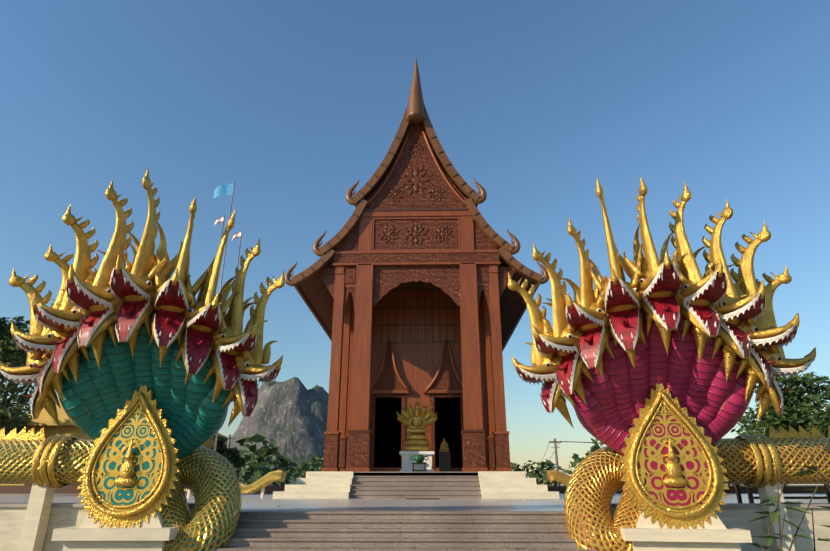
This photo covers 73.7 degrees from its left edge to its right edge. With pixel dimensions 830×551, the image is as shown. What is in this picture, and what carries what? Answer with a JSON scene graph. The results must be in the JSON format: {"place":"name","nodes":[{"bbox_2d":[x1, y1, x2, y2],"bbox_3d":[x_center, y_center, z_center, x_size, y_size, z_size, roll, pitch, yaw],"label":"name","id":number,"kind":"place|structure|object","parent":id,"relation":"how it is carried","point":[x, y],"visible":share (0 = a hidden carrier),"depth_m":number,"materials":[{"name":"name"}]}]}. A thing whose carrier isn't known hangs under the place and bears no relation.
{"place":"outdoors","nodes":[
{"label":"outdoors","id":0,"kind":"place"},
{"bbox_2d":[225,377,328,484],"bbox_3d":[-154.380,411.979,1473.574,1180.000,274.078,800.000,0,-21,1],"label":"mountain","id":1,"kind":"structure","parent":0,"point":[289,416],"depth_m":1295.00,"materials":[{"name":"grey stone"}]},
{"bbox_2d":[0,482,829,550],"bbox_3d":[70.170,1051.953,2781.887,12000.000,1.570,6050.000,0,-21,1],"label":"stone terrace","id":2,"kind":"object","parent":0,"point":[33,515],"visible":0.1,"depth_m":11.53,"materials":[{"name":"stone"}]},
{"bbox_2d":[0,167,284,550],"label":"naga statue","id":3,"kind":"object","parent":2,"relation":"on","point":[146,367],"visible":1,"depth_m":11.26,"materials":[{"name":"gold metal"}]},
{"bbox_2d":[0,316,829,485],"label":"trees","id":4,"kind":"object","parent":2,"relation":"on","point":[797,409],"visible":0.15,"depth_m":31.27,"materials":[{"name":"green plant"}]},
{"bbox_2d":[0,182,829,550],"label":"props","id":5,"kind":"object","parent":2,"relation":"on","point":[50,426],"visible":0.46,"depth_m":23.79,"materials":[{"name":"metal"}]},
{"bbox_2d":[272,58,559,498],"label":"temple","id":6,"kind":"structure","parent":2,"relation":"on","point":[405,292],"depth_m":29.87,"materials":[{"name":"brown wood"}]},
{"bbox_2d":[396,399,451,471],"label":"buddha statues","id":7,"kind":"object","parent":6,"relation":"on","point":[416,454],"visible":1,"depth_m":27.99,"materials":[{"name":"gold metal"}]},
{"bbox_2d":[507,176,829,550],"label":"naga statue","id":8,"kind":"object","parent":2,"relation":"on","point":[655,370],"visible":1,"depth_m":11.02,"materials":[{"name":"gold metal"}]},
{"bbox_2d":[0,0,829,484],"label":"sky","id":9,"kind":"structure","parent":0,"point":[292,103],"materials":[{"name":"blue"}]}
]}

